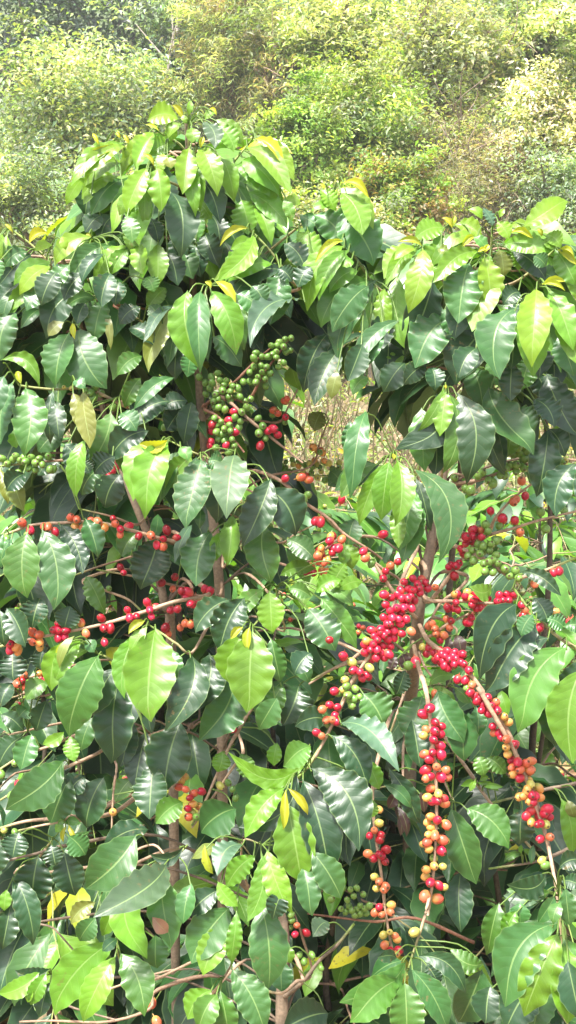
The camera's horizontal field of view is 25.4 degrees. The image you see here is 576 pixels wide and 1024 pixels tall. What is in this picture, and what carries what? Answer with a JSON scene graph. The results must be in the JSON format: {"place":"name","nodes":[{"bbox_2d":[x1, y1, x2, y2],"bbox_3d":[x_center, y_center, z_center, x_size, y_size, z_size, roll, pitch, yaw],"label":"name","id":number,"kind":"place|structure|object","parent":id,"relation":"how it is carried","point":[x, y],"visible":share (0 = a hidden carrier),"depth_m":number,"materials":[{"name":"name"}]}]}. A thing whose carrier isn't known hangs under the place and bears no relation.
{"place":"outdoors","nodes":[
{"label":"outdoors","id":0,"kind":"place"},
{"bbox_2d":[0,0,575,1023],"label":"ground","id":1,"kind":"structure","parent":0,"point":[380,454],"depth_m":9.43,"materials":[{"name":"soil"}]},
{"bbox_2d":[0,124,115,257],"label":"bush","id":2,"kind":"object","parent":1,"relation":"on","point":[26,214],"visible":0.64,"depth_m":10.75,"materials":[{"name":"green plant"}]},
{"bbox_2d":[0,0,140,159],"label":"tree","id":3,"kind":"object","parent":1,"relation":"on","point":[51,19],"visible":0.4,"depth_m":19.91,"materials":[{"name":"green plant"}]},
{"bbox_2d":[0,0,168,98],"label":"tree","id":4,"kind":"object","parent":1,"relation":"on","point":[129,32],"visible":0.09,"depth_m":20.53,"materials":[{"name":"green plant"}]},
{"bbox_2d":[50,127,153,256],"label":"bush","id":5,"kind":"object","parent":1,"relation":"on","point":[118,174],"depth_m":11.33,"materials":[{"name":"green plant"}]},
{"bbox_2d":[0,689,212,1023],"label":"coffee plant","id":6,"kind":"object","parent":1,"relation":"on","point":[29,955],"visible":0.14,"depth_m":2.40,"materials":[{"name":"green plant"}]},
{"bbox_2d":[0,434,242,910],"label":"coffee plant","id":7,"kind":"object","parent":1,"relation":"on","point":[27,512],"visible":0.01,"depth_m":3.45,"materials":[{"name":"green plant"}]},
{"bbox_2d":[0,0,244,263],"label":"tree","id":8,"kind":"object","parent":1,"relation":"on","point":[61,116],"visible":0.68,"depth_m":13.47,"materials":[{"name":"green plant"}]},
{"bbox_2d":[36,31,208,169],"bbox_3d":[-1.709,-4.172,15.115,2.310,2.663,2.168,-5,9,-31],"label":"tree","id":9,"kind":"object","parent":1,"relation":"on","point":[158,67],"visible":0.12,"depth_m":14.65,"materials":[{"name":"green plant"}]},
{"bbox_2d":[0,224,250,1023],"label":"coffee plant","id":10,"kind":"object","parent":1,"relation":"on","point":[45,361],"visible":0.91,"depth_m":1.94,"materials":[{"name":"green plant"}]},
{"bbox_2d":[0,263,269,722],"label":"coffee plant","id":11,"kind":"object","parent":1,"relation":"on","point":[62,504],"visible":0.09,"depth_m":2.44,"materials":[{"name":"green plant"}]},
{"bbox_2d":[0,393,285,1023],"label":"coffee plant","id":12,"kind":"object","parent":1,"relation":"on","point":[25,1010],"visible":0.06,"depth_m":2.46,"materials":[{"name":"green plant"}]},
{"bbox_2d":[0,405,290,772],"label":"coffee plant","id":13,"kind":"object","parent":1,"relation":"on","point":[4,516],"depth_m":5.15,"materials":[{"name":"plant"}]},
{"bbox_2d":[136,0,185,77],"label":"bare tree","id":14,"kind":"object","parent":1,"relation":"on","point":[173,41],"visible":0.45,"depth_m":16.43,"materials":[{"name":"grey plant"}]},
{"bbox_2d":[112,16,210,129],"bbox_3d":[-1.673,-4.995,17.053,1.498,2.970,1.044,0,8,0],"label":"tree","id":15,"kind":"object","parent":1,"relation":"on","point":[159,45],"visible":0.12,"depth_m":16.75,"materials":[{"name":"green plant"}]},
{"bbox_2d":[47,0,284,131],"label":"tree","id":16,"kind":"object","parent":1,"relation":"on","point":[153,16],"visible":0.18,"depth_m":18.69,"materials":[{"name":"green plant"}]},
{"bbox_2d":[16,365,317,934],"bbox_3d":[-0.214,0.365,2.634,0.571,1.945,0.606,4,9,24],"label":"coffee plant","id":17,"kind":"object","parent":1,"relation":"on","point":[269,457],"visible":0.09,"depth_m":2.47,"materials":[{"name":"green plant"}]},
{"bbox_2d":[0,440,343,1023],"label":"coffee plant","id":18,"kind":"object","parent":1,"relation":"on","point":[129,588],"visible":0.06,"depth_m":2.58,"materials":[{"name":"green plant"}]},
{"bbox_2d":[0,828,354,1023],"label":"coffee plant","id":19,"kind":"object","parent":1,"relation":"on","point":[85,976],"visible":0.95,"depth_m":1.82,"materials":[{"name":"green plant"}]},
{"bbox_2d":[152,917,168,933],"bbox_3d":[-0.178,0.579,1.788,0.022,0.024,0.011,-1,8,-7],"label":"dry leaf fragment","id":20,"kind":"object","parent":19,"relation":"on","point":[160,926],"visible":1,"depth_m":1.79,"materials":[{"name":"plant"}]},
{"bbox_2d":[0,709,392,1023],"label":"coffee plant","id":21,"kind":"object","parent":1,"relation":"on","point":[200,764],"visible":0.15,"depth_m":2.41,"materials":[{"name":"green plant"}]},
{"bbox_2d":[14,397,390,875],"bbox_3d":[-0.234,0.392,3.988,1.390,1.516,1.334,0,8,0],"label":"coffee plant","id":22,"kind":"object","parent":1,"relation":"on","point":[371,522],"visible":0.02,"depth_m":4.00,"materials":[{"name":"green plant"}]},
{"bbox_2d":[123,0,305,155],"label":"tree","id":23,"kind":"object","parent":1,"relation":"on","point":[193,126],"visible":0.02,"depth_m":19.65,"materials":[{"name":"green plant"}]},
{"bbox_2d":[42,101,411,907],"bbox_3d":[-0.101,0.367,2.224,0.684,2.056,0.771,0,8,0],"label":"coffee plant","id":24,"kind":"object","parent":1,"relation":"on","point":[222,239],"visible":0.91,"depth_m":1.93,"materials":[{"name":"green plant"}]},
{"bbox_2d":[152,0,305,150],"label":"tree","id":25,"kind":"object","parent":1,"relation":"on","point":[213,64],"visible":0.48,"depth_m":14.29,"materials":[{"name":"green plant"}]},
{"bbox_2d":[136,0,378,132],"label":"tree","id":26,"kind":"object","parent":1,"relation":"on","point":[302,2],"visible":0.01,"depth_m":19.30,"materials":[{"name":"green plant"}]},
{"bbox_2d":[203,8,319,149],"bbox_3d":[-0.128,-3.975,14.019,1.106,2.989,1.371,5,9,32],"label":"tree","id":27,"kind":"object","parent":1,"relation":"on","point":[262,94],"visible":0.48,"depth_m":13.75,"materials":[{"name":"green plant"}]},
{"bbox_2d":[84,598,455,1023],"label":"coffee plant","id":28,"kind":"object","parent":1,"relation":"on","point":[328,751],"visible":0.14,"depth_m":2.48,"materials":[{"name":"green plant"}]},
{"bbox_2d":[0,241,575,823],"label":"undergrowth","id":29,"kind":"object","parent":1,"relation":"on","point":[330,431],"visible":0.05,"depth_m":8.23,"materials":[{"name":"beige plant"}]},
{"bbox_2d":[236,54,363,215],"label":"bush","id":30,"kind":"object","parent":1,"relation":"on","point":[297,134],"visible":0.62,"depth_m":11.04,"materials":[{"name":"green plant"}]},
{"bbox_2d":[45,545,554,927],"bbox_3d":[0.020,0.656,3.497,1.276,1.129,1.246,7,11,42],"label":"coffee plant","id":31,"kind":"object","parent":1,"relation":"on","point":[373,618],"visible":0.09,"depth_m":3.32,"materials":[{"name":"green plant"}]},
{"bbox_2d":[207,0,434,184],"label":"tree","id":32,"kind":"object","parent":1,"relation":"on","point":[318,24],"visible":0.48,"depth_m":13.64,"materials":[{"name":"green plant"}]},
{"bbox_2d":[159,763,499,1023],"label":"coffee plant","id":33,"kind":"object","parent":1,"relation":"on","point":[361,934],"visible":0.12,"depth_m":2.33,"materials":[{"name":"green plant"}]},
{"bbox_2d":[282,166,439,235],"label":"bush","id":34,"kind":"object","parent":1,"relation":"on","point":[307,202],"visible":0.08,"depth_m":9.60,"materials":[{"name":"green plant"}]},
{"bbox_2d":[271,21,455,190],"bbox_3d":[0.664,-3.058,11.934,1.711,2.857,1.422,3,9,23],"label":"tree","id":35,"kind":"object","parent":1,"relation":"on","point":[368,114],"visible":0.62,"depth_m":11.61,"materials":[{"name":"green plant"}]},
{"bbox_2d":[368,232,426,395],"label":"bush","id":36,"kind":"object","parent":1,"relation":"on","point":[370,367],"depth_m":9.53,"materials":[{"name":"green plant"}]},
{"bbox_2d":[235,492,560,684],"bbox_3d":[0.287,0.433,5.273,1.512,1.005,1.467,5,9,32],"label":"coffee plant","id":37,"kind":"object","parent":1,"relation":"on","point":[386,548],"visible":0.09,"depth_m":5.02,"materials":[{"name":"plant"}]},
{"bbox_2d":[316,135,481,240],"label":"bush","id":38,"kind":"object","parent":1,"relation":"on","point":[395,173],"visible":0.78,"depth_m":10.01,"materials":[{"name":"green plant"}]},
{"bbox_2d":[228,196,575,1023],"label":"coffee plant","id":39,"kind":"object","parent":1,"relation":"on","point":[442,316],"visible":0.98,"depth_m":1.90,"materials":[{"name":"green plant"}]},
{"bbox_2d":[236,660,575,1023],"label":"coffee plant","id":40,"kind":"object","parent":1,"relation":"on","point":[342,963],"visible":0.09,"depth_m":2.50,"materials":[{"name":"green plant"}]},
{"bbox_2d":[353,315,462,945],"bbox_3d":[0.324,0.416,2.622,0.545,1.848,0.473,0,8,0],"label":"coffee plant","id":41,"kind":"object","parent":1,"relation":"on","point":[452,551],"visible":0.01,"depth_m":2.58,"materials":[{"name":"green plant"}]},
{"bbox_2d":[290,0,536,124],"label":"tree","id":42,"kind":"object","parent":1,"relation":"on","point":[449,8],"visible":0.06,"depth_m":19.50,"materials":[{"name":"green plant"}]},
{"bbox_2d":[273,484,575,599],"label":"coffee plant","id":43,"kind":"object","parent":1,"relation":"on","point":[507,537],"visible":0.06,"depth_m":6.51,"materials":[{"name":"green plant"}]},
{"bbox_2d":[292,679,575,1023],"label":"coffee plant","id":44,"kind":"object","parent":1,"relation":"on","point":[406,867],"visible":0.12,"depth_m":2.45,"materials":[{"name":"green plant"}]},
{"bbox_2d":[293,746,575,1023],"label":"coffee plant","id":45,"kind":"object","parent":1,"relation":"on","point":[545,775],"visible":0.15,"depth_m":2.43,"materials":[{"name":"green plant"}]},
{"bbox_2d":[315,532,575,912],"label":"coffee plant","id":46,"kind":"object","parent":1,"relation":"on","point":[564,603],"visible":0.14,"depth_m":3.55,"materials":[{"name":"green plant"}]},
{"bbox_2d":[371,65,519,240],"bbox_3d":[1.379,-2.989,12.302,1.799,2.446,1.832,-5,9,-31],"label":"bush","id":47,"kind":"object","parent":1,"relation":"on","point":[448,125],"visible":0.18,"depth_m":11.94,"materials":[{"name":"green plant"}]},
{"bbox_2d":[353,0,539,235],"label":"tree","id":48,"kind":"object","parent":1,"relation":"on","point":[450,45],"visible":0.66,"depth_m":13.13,"materials":[{"name":"green plant"}]},
{"bbox_2d":[371,324,566,850],"bbox_3d":[0.519,0.447,2.638,0.695,1.782,0.693,0,8,0],"label":"coffee plant","id":49,"kind":"object","parent":1,"relation":"on","point":[553,370],"visible":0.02,"depth_m":2.61,"materials":[{"name":"green plant"}]},
{"bbox_2d":[363,458,575,679],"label":"coffee plant","id":50,"kind":"object","parent":1,"relation":"on","point":[486,499],"visible":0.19,"depth_m":5.27,"materials":[{"name":"green plant"}]},
{"bbox_2d":[400,0,575,195],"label":"tree","id":51,"kind":"object","parent":1,"relation":"on","point":[491,2],"visible":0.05,"depth_m":19.38,"materials":[{"name":"green plant"}]},
{"bbox_2d":[411,84,575,251],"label":"bush","id":52,"kind":"object","parent":1,"relation":"on","point":[481,165],"visible":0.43,"depth_m":11.25,"materials":[{"name":"green plant"}]},
{"bbox_2d":[462,123,575,243],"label":"bush","id":53,"kind":"object","parent":1,"relation":"on","point":[564,170],"visible":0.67,"depth_m":10.79,"materials":[{"name":"green plant"}]},
{"bbox_2d":[467,0,575,175],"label":"tree","id":54,"kind":"object","parent":1,"relation":"on","point":[551,34],"visible":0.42,"depth_m":13.49,"materials":[{"name":"green plant"}]},
{"bbox_2d":[473,568,575,869],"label":"coffee plant","id":55,"kind":"object","parent":1,"relation":"on","point":[521,664],"visible":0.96,"depth_m":1.78,"materials":[{"name":"green plant"}]},
{"bbox_2d":[484,47,575,219],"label":"bush","id":56,"kind":"object","parent":1,"relation":"on","point":[542,93],"visible":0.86,"depth_m":11.04,"materials":[{"name":"green plant"}]},
{"bbox_2d":[0,688,575,1023],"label":"leaf litter","id":57,"kind":"object","parent":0,"point":[513,843],"visible":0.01,"depth_m":4.12,"materials":[{"name":"brown plant"}]}
]}

